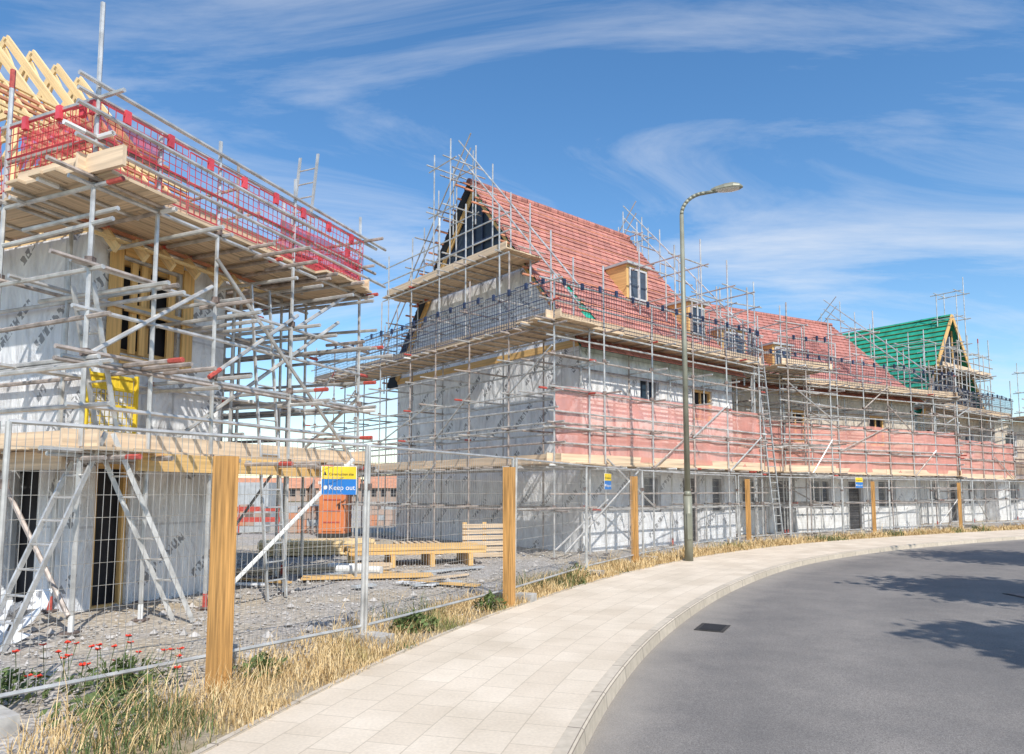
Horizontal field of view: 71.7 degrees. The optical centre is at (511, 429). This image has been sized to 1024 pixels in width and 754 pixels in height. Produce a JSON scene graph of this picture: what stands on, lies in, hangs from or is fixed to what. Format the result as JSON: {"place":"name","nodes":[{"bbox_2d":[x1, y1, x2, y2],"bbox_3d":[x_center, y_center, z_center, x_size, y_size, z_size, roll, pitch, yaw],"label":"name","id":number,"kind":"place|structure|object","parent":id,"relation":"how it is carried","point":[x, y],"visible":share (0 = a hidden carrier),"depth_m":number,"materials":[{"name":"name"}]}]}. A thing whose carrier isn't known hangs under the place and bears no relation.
{"place":"outdoors","nodes":[
{"label":"outdoors","id":0,"kind":"place"},
{"bbox_2d":[0,502,1023,753],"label":"site ground","id":1,"kind":"structure","parent":0,"point":[196,646],"depth_m":8.65,"materials":[{"name":"grey gravel"}]},
{"bbox_2d":[0,421,8,488],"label":"fence panel","id":2,"kind":"object","parent":1,"relation":"on","point":[1,479],"visible":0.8,"depth_m":5.00,"materials":[{"name":"metal"}]},
{"bbox_2d":[0,589,51,644],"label":"foil scrap pile","id":3,"kind":"object","parent":1,"relation":"on","point":[37,605],"visible":0.79,"depth_m":8.01,"materials":[{"name":"silver metal"}]},
{"bbox_2d":[0,665,65,707],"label":"weed plant","id":4,"kind":"object","parent":1,"relation":"on","point":[5,685],"visible":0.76,"depth_m":5.46,"materials":[{"name":"green plant"}]},
{"bbox_2d":[0,431,107,652],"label":"ladder","id":5,"kind":"object","parent":1,"relation":"on","point":[40,571],"visible":0.77,"depth_m":7.75,"materials":[{"name":"metal"}]},
{"bbox_2d":[12,634,184,703],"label":"poppies","id":6,"kind":"object","parent":1,"relation":"on","point":[91,646],"visible":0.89,"depth_m":6.02,"materials":[{"name":"red plant"}]},
{"bbox_2d":[37,680,166,732],"bbox_3d":[-2.880,1.963,5.049,0.795,0.234,0.808,0,-5,0],"label":"weed plant","id":7,"kind":"object","parent":1,"relation":"on","point":[106,691],"visible":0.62,"depth_m":5.01,"materials":[{"name":"green plant"}]},
{"bbox_2d":[0,232,225,611],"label":"walls","id":8,"kind":"structure","parent":1,"relation":"on","point":[36,343],"depth_m":10.33,"materials":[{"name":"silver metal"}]},
{"bbox_2d":[15,151,131,239],"bbox_3d":[-8.568,-4.159,13.842,7.400,3.400,0.001,-2,-5,23],"label":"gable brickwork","id":9,"kind":"object","parent":8,"relation":"on","point":[51,230],"depth_m":14.31,"materials":[{"name":"orange brick"}]},
{"bbox_2d":[0,35,264,293],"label":"roof trusses","id":10,"kind":"object","parent":8,"relation":"on","point":[24,94],"visible":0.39,"depth_m":11.81,"materials":[{"name":"beige wood"}]},
{"bbox_2d":[68,652,175,696],"bbox_3d":[-3.220,1.997,5.845,0.799,0.304,0.822,0,-5,0],"label":"weed plant","id":11,"kind":"object","parent":1,"relation":"on","point":[126,677],"visible":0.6,"depth_m":5.80,"materials":[{"name":"green plant"}]},
{"bbox_2d":[102,433,194,622],"bbox_3d":[-4.529,1.214,8.713,1.224,2.321,0.290,3,-6,-28],"label":"ladder","id":12,"kind":"object","parent":1,"relation":"on","point":[155,578],"visible":0.72,"depth_m":8.71,"materials":[{"name":"metal"}]},
{"bbox_2d":[0,419,371,737],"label":"fence panel","id":13,"kind":"object","parent":1,"relation":"on","point":[7,723],"visible":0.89,"depth_m":5.82,"materials":[{"name":"metal"}]},
{"bbox_2d":[321,466,356,494],"bbox_3d":[-1.800,0.527,7.381,0.380,0.296,0.014,3,-6,-32],"label":"construction sign","id":14,"kind":"object","parent":13,"relation":"attached to","point":[347,485],"visible":1,"depth_m":7.38,"materials":[{"name":"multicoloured plastic"}]},
{"bbox_2d":[0,1,392,637],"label":"scaffolding","id":15,"kind":"object","parent":1,"relation":"on","point":[96,187],"visible":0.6,"depth_m":9.78,"materials":[{"name":"metal"}]},
{"bbox_2d":[18,112,157,170],"bbox_3d":[-5.522,-3.625,8.977,1.702,0.487,0.851,0,-5,0],"label":"red debris netting","id":16,"kind":"object","parent":15,"relation":"on","point":[103,125],"visible":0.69,"depth_m":8.95,"materials":[{"name":"red plastic"}]},
{"bbox_2d":[70,282,119,432],"bbox_3d":[-5.113,-0.742,8.728,0.383,2.013,0.592,-2,-5,18],"label":"ladder","id":17,"kind":"object","parent":15,"relation":"on","point":[100,332],"visible":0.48,"depth_m":8.69,"materials":[{"name":"metal"}]},
{"bbox_2d":[84,368,138,433],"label":"safety gate","id":18,"kind":"structure","parent":15,"relation":"attached to","point":[123,384],"depth_m":9.63,"materials":[{"name":"yellow paint"}]},
{"bbox_2d":[291,154,319,294],"bbox_3d":[-4.018,-3.888,13.504,0.775,2.706,0.027,-2,-5,23],"label":"ladder","id":19,"kind":"object","parent":15,"relation":"on","point":[299,170],"visible":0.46,"depth_m":13.46,"materials":[{"name":"metal"}]},
{"bbox_2d":[278,220,359,279],"bbox_3d":[-3.972,-3.019,12.751,1.501,0.637,2.211,-2,-5,23],"label":"red debris netting","id":20,"kind":"object","parent":15,"relation":"on","point":[314,238],"visible":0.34,"depth_m":12.27,"materials":[{"name":"red plastic"}]},
{"bbox_2d":[205,456,238,693],"bbox_3d":[-2.420,1.220,5.916,0.145,2.000,0.145,-3,-6,30],"label":"wooden post","id":21,"kind":"object","parent":1,"relation":"on","point":[221,593],"visible":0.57,"depth_m":5.87,"materials":[{"name":"brown wood"}]},
{"bbox_2d":[237,504,253,516],"bbox_3d":[-12.470,3.920,32.326,1.060,1.025,0.900,0,-5,0],"label":"brick pallet","id":22,"kind":"object","parent":1,"relation":"on","point":[246,505],"visible":0.03,"depth_m":32.12,"materials":[{"name":"grey paint"}]},
{"bbox_2d":[237,512,270,532],"bbox_3d":[-10.370,3.711,28.448,1.060,0.765,0.900,0,-5,0],"label":"brick pallet","id":23,"kind":"object","parent":1,"relation":"on","point":[253,527],"visible":0.48,"depth_m":27.99,"materials":[{"name":"grey paint"}]},
{"bbox_2d":[237,505,279,533],"bbox_3d":[-9.600,3.408,26.905,1.811,1.100,0.404,1,-5,-6],"label":"site barrier","id":24,"kind":"object","parent":1,"relation":"on","point":[251,519],"visible":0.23,"depth_m":26.89,"materials":[{"name":"red paint"}]},
{"bbox_2d":[237,482,282,516],"bbox_3d":[-16.000,3.963,38.988,6.000,2.100,2.430,0,-5,0],"label":"shipping container","id":25,"kind":"object","parent":1,"relation":"on","point":[245,489],"visible":0.13,"depth_m":37.85,"materials":[{"name":"grey paint"}]},
{"bbox_2d":[232,652,290,681],"bbox_3d":[-2.207,2.067,6.240,0.482,0.232,0.514,0,-5,0],"label":"weed plant","id":26,"kind":"object","parent":1,"relation":"on","point":[254,659],"visible":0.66,"depth_m":6.20,"materials":[{"name":"green plant"}]},
{"bbox_2d":[250,284,287,600],"bbox_3d":[-3.815,0.118,11.097,0.892,4.908,0.410,-4,-6,39],"label":"ladder","id":27,"kind":"object","parent":1,"relation":"on","point":[262,490],"visible":0.81,"depth_m":11.04,"materials":[{"name":"metal"}]},
{"bbox_2d":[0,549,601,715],"bbox_3d":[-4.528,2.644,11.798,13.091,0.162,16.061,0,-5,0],"label":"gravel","id":28,"kind":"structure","parent":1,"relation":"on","point":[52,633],"depth_m":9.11,"materials":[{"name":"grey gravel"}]},
{"bbox_2d":[288,506,318,532],"bbox_3d":[-8.270,3.574,28.374,1.060,1.025,0.900,0,-5,0],"label":"brick pallet","id":29,"kind":"object","parent":1,"relation":"on","point":[308,521],"visible":0.62,"depth_m":27.94,"materials":[{"name":"grey paint"}]},
{"bbox_2d":[235,562,391,576],"bbox_3d":[-3.956,2.806,14.326,3.101,0.106,0.580,2,-6,-25],"label":"board stack","id":30,"kind":"object","parent":1,"relation":"on","point":[321,568],"visible":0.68,"depth_m":14.04,"materials":[{"name":"beige wood"}]},
{"bbox_2d":[257,538,375,555],"bbox_3d":[-5.005,3.020,18.318,2.936,0.336,1.080,1,-5,-16],"label":"timber stack","id":31,"kind":"object","parent":1,"relation":"on","point":[336,549],"visible":0.52,"depth_m":17.81,"materials":[{"name":"beige wood"}]},
{"bbox_2d":[316,481,351,536],"bbox_3d":[-6.425,2.712,25.832,1.070,2.300,1.080,0,-5,0],"label":"portable toilet","id":32,"kind":"object","parent":1,"relation":"on","point":[338,518],"visible":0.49,"depth_m":25.32,"materials":[{"name":"orange plastic"}]},
{"bbox_2d":[327,563,382,573],"bbox_3d":[-3.095,2.728,13.970,1.363,0.159,0.620,-1,-5,15],"label":"white pipe roll","id":33,"kind":"object","parent":1,"relation":"on","point":[348,568],"visible":0.68,"depth_m":13.68,"materials":[{"name":"paint"}]},
{"bbox_2d":[236,565,484,587],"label":"timber offcuts","id":34,"kind":"object","parent":1,"relation":"on","point":[431,583],"visible":0.52,"depth_m":12.47,"materials":[{"name":"beige wood"}]},
{"bbox_2d":[301,572,432,579],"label":"scattered boards","id":35,"kind":"object","parent":1,"relation":"on","point":[371,576],"visible":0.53,"depth_m":13.11,"materials":[{"name":"beige wood"}]},
{"bbox_2d":[370,506,395,525],"bbox_3d":[-6.170,4.059,33.917,1.060,1.025,0.900,0,-5,0],"label":"brick pallet","id":36,"kind":"object","parent":1,"relation":"on","point":[390,518],"visible":0.62,"depth_m":33.47,"materials":[{"name":"grey paint"}]},
{"bbox_2d":[347,553,472,567],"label":"timber bearers","id":37,"kind":"object","parent":1,"relation":"on","point":[464,557],"visible":0.44,"depth_m":15.65,"materials":[{"name":"beige wood"}]},
{"bbox_2d":[342,542,486,555],"bbox_3d":[-2.227,2.683,16.013,3.125,0.146,1.180,1,-5,-16],"label":"timber stack","id":38,"kind":"object","parent":37,"relation":"on","point":[376,549],"visible":0.91,"depth_m":15.66,"materials":[{"name":"beige wood"}]},
{"bbox_2d":[389,608,439,633],"bbox_3d":[-1.147,2.233,8.337,0.603,0.268,0.618,0,-5,0],"label":"weed plant","id":39,"kind":"object","parent":1,"relation":"on","point":[416,616],"visible":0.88,"depth_m":8.24,"materials":[{"name":"green plant"}]},
{"bbox_2d":[393,541,443,554],"bbox_3d":[-2.478,3.106,18.696,1.200,0.270,1.100,1,-5,-16],"label":"wooden pallet stack","id":40,"kind":"object","parent":1,"relation":"on","point":[396,542],"visible":0.23,"depth_m":18.67,"materials":[{"name":"beige wood"}]},
{"bbox_2d":[332,444,513,648],"bbox_3d":[-0.792,1.354,9.087,0.660,2.147,3.553,-3,-6,28],"label":"fence panel","id":41,"kind":"object","parent":1,"relation":"on","point":[383,635],"visible":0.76,"depth_m":8.46,"materials":[{"name":"metal"}]},
{"bbox_2d":[462,522,502,557],"bbox_3d":[-0.648,2.693,17.355,1.185,0.860,0.120,1,-5,-16],"label":"leaning pallet","id":42,"kind":"object","parent":1,"relation":"on","point":[479,537],"visible":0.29,"depth_m":17.30,"materials":[{"name":"beige wood"}]},
{"bbox_2d":[474,590,506,610],"bbox_3d":[-0.299,2.339,9.731,0.469,0.300,0.441,0,-5,0],"label":"weed plant","id":43,"kind":"object","parent":1,"relation":"on","point":[490,595],"visible":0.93,"depth_m":9.71,"materials":[{"name":"green plant"}]},
{"bbox_2d":[503,467,514,607],"bbox_3d":[-0.040,1.553,10.003,0.130,2.050,0.130,-3,-6,30],"label":"wooden post","id":44,"kind":"object","parent":1,"relation":"on","point":[509,531],"visible":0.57,"depth_m":9.96,"materials":[{"name":"brown wood"}]},
{"bbox_2d":[0,521,1023,753],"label":"dry grass","id":45,"kind":"structure","parent":1,"relation":"on","point":[611,567],"depth_m":5.97,"materials":[{"name":"beige plant"}]},
{"bbox_2d":[493,457,587,602],"bbox_3d":[0.711,1.619,12.114,0.660,2.147,3.571,-2,-5,24],"label":"fence panel","id":46,"kind":"object","parent":1,"relation":"on","point":[575,520],"visible":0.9,"depth_m":11.81,"materials":[{"name":"metal"}]},
{"bbox_2d":[305,133,779,558],"bbox_3d":[0.511,-2.779,25.810,11.258,13.341,14.438,4,-7,-40],"label":"scaffolding","id":47,"kind":"object","parent":1,"relation":"on","point":[498,260],"visible":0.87,"depth_m":21.14,"materials":[{"name":"metal"}]},
{"bbox_2d":[555,386,759,466],"bbox_3d":[4.615,0.059,20.453,9.450,1.847,0.108,4,-7,-40],"label":"debris netting","id":48,"kind":"object","parent":47,"relation":"attached to","point":[579,402],"visible":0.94,"depth_m":19.70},
{"bbox_2d":[396,339,735,551],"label":"walls","id":49,"kind":"structure","parent":1,"relation":"on","point":[570,377],"depth_m":21.86,"materials":[{"name":"grey concrete"}]},
{"bbox_2d":[382,182,579,384],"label":"timber trim","id":50,"kind":"structure","parent":49,"relation":"on","point":[531,352],"depth_m":23.08,"materials":[{"name":"brown wood"}]},
{"bbox_2d":[387,178,745,389],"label":"roof","id":51,"kind":"structure","parent":50,"relation":"on","point":[592,248],"depth_m":23.67,"materials":[{"name":"red tile"}]},
{"bbox_2d":[604,260,651,301],"bbox_3d":[3.832,-4.867,24.307,1.260,1.333,1.424,4,-7,-40],"label":"dormer","id":52,"kind":"object","parent":51,"relation":"on","point":[624,276],"visible":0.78,"depth_m":23.76,"materials":[{"name":"grey paint"}]},
{"bbox_2d":[663,298,708,337],"bbox_3d":[6.038,-3.775,25.021,1.160,1.283,1.384,4,-7,-40],"label":"dormer","id":53,"kind":"object","parent":51,"relation":"attached to","point":[671,305],"visible":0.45,"depth_m":24.53,"materials":[{"name":"grey paint"}]},
{"bbox_2d":[400,200,567,377],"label":"gable","id":54,"kind":"structure","parent":49,"relation":"on","point":[485,290],"depth_m":23.08,"materials":[{"name":"grey brick"}]},
{"bbox_2d":[558,563,595,579],"bbox_3d":[1.196,2.631,13.220,0.707,0.326,0.670,-3,-6,32],"label":"weed plant","id":55,"kind":"object","parent":1,"relation":"on","point":[574,566],"visible":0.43,"depth_m":13.21,"materials":[{"name":"green plant"}]},
{"bbox_2d":[571,465,643,574],"bbox_3d":[2.234,1.884,15.146,0.660,2.147,3.581,-3,-6,29],"label":"fence panel","id":56,"kind":"object","parent":1,"relation":"on","point":[604,495],"visible":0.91,"depth_m":14.87,"materials":[{"name":"metal"}]},
{"bbox_2d":[604,473,610,488],"bbox_3d":[1.983,1.068,14.662,0.014,0.328,0.420,-3,-6,27],"label":"construction sign","id":57,"kind":"object","parent":56,"relation":"attached to","point":[607,480],"visible":1,"depth_m":14.63,"materials":[{"name":"white paint"}]},
{"bbox_2d":[630,476,638,563],"bbox_3d":[2.780,2.084,16.079,0.130,2.050,0.130,-3,-6,30],"label":"wooden post","id":58,"kind":"object","parent":1,"relation":"on","point":[634,510],"visible":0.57,"depth_m":16.04,"materials":[{"name":"brown wood"}]},
{"bbox_2d":[628,470,691,560],"bbox_3d":[3.985,2.139,18.061,0.660,2.147,3.583,-3,-6,33],"label":"fence panel","id":59,"kind":"object","parent":1,"relation":"on","point":[644,519],"visible":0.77,"depth_m":17.74,"materials":[{"name":"metal"}]},
{"bbox_2d":[679,473,738,549],"bbox_3d":[5.981,2.380,20.817,0.660,2.147,3.589,-4,-6,39],"label":"fence panel","id":60,"kind":"object","parent":1,"relation":"on","point":[717,498],"visible":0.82,"depth_m":20.91,"materials":[{"name":"metal"}]},
{"bbox_2d":[745,479,751,541],"bbox_3d":[7.450,2.608,22.358,0.130,2.100,0.130,-3,-6,30],"label":"wooden post","id":61,"kind":"object","parent":1,"relation":"on","point":[748,509],"visible":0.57,"depth_m":22.31,"materials":[{"name":"brown wood"}]},
{"bbox_2d":[727,475,790,543],"bbox_3d":[8.310,2.597,23.298,3.590,2.147,0.660,5,-7,-42],"label":"fence panel","id":62,"kind":"object","parent":1,"relation":"on","point":[765,492],"visible":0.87,"depth_m":23.14,"materials":[{"name":"metal"}]},
{"bbox_2d":[754,340,783,538],"bbox_3d":[8.652,0.286,23.919,0.458,6.806,0.906,2,-5,-25],"label":"ladder","id":63,"kind":"object","parent":1,"relation":"on","point":[772,450],"visible":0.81,"depth_m":23.83,"materials":[{"name":"metal"}]},
{"bbox_2d":[780,477,843,538],"bbox_3d":[10.946,2.785,25.452,3.580,2.147,0.660,4,-6,-36],"label":"fence panel","id":64,"kind":"object","parent":1,"relation":"on","point":[799,502],"visible":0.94,"depth_m":25.30,"materials":[{"name":"metal"}]},
{"bbox_2d":[732,387,918,533],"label":"walls","id":65,"kind":"structure","parent":1,"relation":"on","point":[854,403],"depth_m":29.62,"materials":[{"name":"grey concrete"}]},
{"bbox_2d":[741,387,912,403],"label":"timber trim","id":66,"kind":"structure","parent":65,"relation":"on","point":[838,396],"depth_m":30.22,"materials":[{"name":"brown wood"}]},
{"bbox_2d":[705,304,924,402],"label":"roof","id":67,"kind":"structure","parent":66,"relation":"on","point":[813,328],"depth_m":33.19,"materials":[{"name":"red tile"}]},
{"bbox_2d":[708,326,746,353],"bbox_3d":[8.564,-3.301,29.296,1.460,1.483,1.869,3,-6,-27],"label":"dormer","id":68,"kind":"object","parent":67,"relation":"on","point":[735,336],"visible":0.13,"depth_m":28.57,"materials":[{"name":"grey paint"}]},
{"bbox_2d":[756,342,794,364],"bbox_3d":[10.991,-2.967,30.237,1.260,1.183,1.559,3,-6,-27],"label":"dormer","id":69,"kind":"object","parent":67,"relation":"on","point":[770,345],"visible":0.23,"depth_m":29.56,"materials":[{"name":"grey paint"}]},
{"bbox_2d":[705,282,969,539],"bbox_3d":[11.320,-1.414,31.994,15.530,11.698,10.967,3,-6,-35],"label":"scaffolding","id":70,"kind":"object","parent":1,"relation":"on","point":[787,369],"visible":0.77,"depth_m":28.24,"materials":[{"name":"galvanised steel"},{"name":"weathered timber boards"},{"name":"navy plastic"}]},
{"bbox_2d":[759,420,956,473],"bbox_3d":[14.424,0.786,29.041,12.500,1.897,0.112,3,-6,-27],"label":"debris netting","id":71,"kind":"object","parent":70,"relation":"attached to","point":[851,435],"visible":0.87,"depth_m":29.12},
{"bbox_2d":[836,478,890,535],"bbox_3d":[13.717,2.958,27.425,3.573,2.147,0.660,3,-6,-35],"label":"fence panel","id":72,"kind":"object","parent":1,"relation":"on","point":[888,496],"visible":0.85,"depth_m":27.34,"materials":[{"name":"metal"}]},
{"bbox_2d":[855,477,862,487],"bbox_3d":[13.138,2.001,26.827,0.500,0.390,0.014,3,-6,-34],"label":"construction sign","id":73,"kind":"object","parent":72,"relation":"attached to","point":[858,482],"visible":1,"depth_m":26.81,"materials":[{"name":"white paint"}]},
{"bbox_2d":[871,481,876,532],"bbox_3d":[14.000,3.053,27.438,0.130,2.100,0.130,-3,-6,30],"label":"wooden post","id":74,"kind":"object","parent":1,"relation":"on","point":[873,506],"visible":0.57,"depth_m":27.39,"materials":[{"name":"brown wood"}]},
{"bbox_2d":[881,479,932,531],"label":"fence panel","id":75,"kind":"object","parent":1,"relation":"on","point":[921,496],"visible":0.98,"depth_m":29.28,"materials":[{"name":"metal"}]},
{"bbox_2d":[842,314,988,523],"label":"unfinished house","id":76,"kind":"structure","parent":1,"relation":"on","point":[946,329],"depth_m":39.41,"materials":[{"name":"green"}]},
{"bbox_2d":[924,480,973,529],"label":"fence panel","id":77,"kind":"object","parent":1,"relation":"on","point":[952,504],"visible":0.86,"depth_m":31.14,"materials":[{"name":"metal"}]},
{"bbox_2d":[891,277,1023,527],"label":"scaffolding","id":78,"kind":"object","parent":1,"relation":"on","point":[968,411],"visible":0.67,"depth_m":38.04,"materials":[{"name":"metal"}]},
{"bbox_2d":[940,432,1013,477],"bbox_3d":[23.971,1.449,36.950,1.624,1.953,12.356,-5,-7,44],"label":"debris netting","id":79,"kind":"object","parent":78,"relation":"attached to","point":[989,464],"visible":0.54,"depth_m":38.39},
{"bbox_2d":[957,483,962,527],"bbox_3d":[19.600,3.367,31.025,0.130,2.100,0.130,-3,-6,30],"label":"wooden post","id":80,"kind":"object","parent":1,"relation":"on","point":[959,503],"visible":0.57,"depth_m":30.98,"materials":[{"name":"brown wood"}]},
{"bbox_2d":[964,480,1010,527],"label":"fence panel","id":81,"kind":"object","parent":1,"relation":"on","point":[970,526],"visible":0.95,"depth_m":32.83,"materials":[{"name":"metal"}]},
{"bbox_2d":[980,420,1023,519],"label":"unfinished house","id":82,"kind":"structure","parent":1,"relation":"on","point":[1018,439],"depth_m":40.93,"materials":[{"name":"grey concrete"}]},
{"bbox_2d":[1002,481,1023,525],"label":"fence panel","id":83,"kind":"object","parent":1,"relation":"on","point":[1006,524],"visible":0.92,"depth_m":34.05,"materials":[{"name":"metal"}]},
{"bbox_2d":[0,0,1023,479],"label":"sky","id":84,"kind":"structure","parent":0,"point":[875,148],"materials":[{"name":"blue"}]},
{"bbox_2d":[203,530,1023,753],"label":"pavement","id":85,"kind":"structure","parent":0,"point":[524,678],"depth_m":6.20,"materials":[{"name":"beige concrete"}]},
{"bbox_2d":[680,182,742,560],"bbox_3d":[4.773,-1.425,16.723,1.538,9.055,0.339,-1,-5,8],"label":"street lamp","id":86,"kind":"object","parent":85,"relation":"on","point":[687,495],"visible":0.98,"depth_m":16.81,"materials":[{"name":"metal"}]},
{"bbox_2d":[583,539,1023,753],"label":"road","id":87,"kind":"structure","parent":0,"point":[914,651],"depth_m":6.97,"materials":[{"name":"grey asphalt"}]},
{"bbox_2d":[190,529,1023,753],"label":"kerb","id":88,"kind":"structure","parent":87,"relation":"on","point":[575,738],"depth_m":7.34,"materials":[{"name":"concrete"}]},
{"bbox_2d":[694,623,730,631],"bbox_3d":[2.540,2.503,8.985,0.359,0.012,0.499,-3,-6,27],"label":"road drain","id":89,"kind":"object","parent":87,"relation":"on","point":[712,627],"visible":1,"depth_m":8.95,"materials":[{"name":"metal"}]},
{"bbox_2d":[1002,593,1023,597],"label":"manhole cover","id":90,"kind":"object","parent":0,"point":[1021,595],"visible":1,"depth_m":11.81,"materials":[{"name":"metal"}]},
{"label":"ground","id":91,"kind":"structure","parent":0,"visible":0},
{"bbox_2d":[238,478,270,481],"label":"distant house","id":92,"kind":"structure","parent":91,"relation":"on","point":[252,479],"depth_m":136.27,"materials":[{"name":"brick"}]},
{"bbox_2d":[270,477,315,500],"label":"distant house","id":93,"kind":"structure","parent":91,"relation":"on","point":[295,489],"depth_m":129.51,"materials":[{"name":"brick"}]},
{"bbox_2d":[314,478,360,501],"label":"distant house","id":94,"kind":"structure","parent":91,"relation":"on","point":[316,485],"depth_m":126.04,"materials":[{"name":"brick"}]},
{"bbox_2d":[358,476,396,501],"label":"distant house","id":95,"kind":"structure","parent":91,"relation":"on","point":[391,485],"depth_m":122.09,"materials":[{"name":"brick"}]}
]}

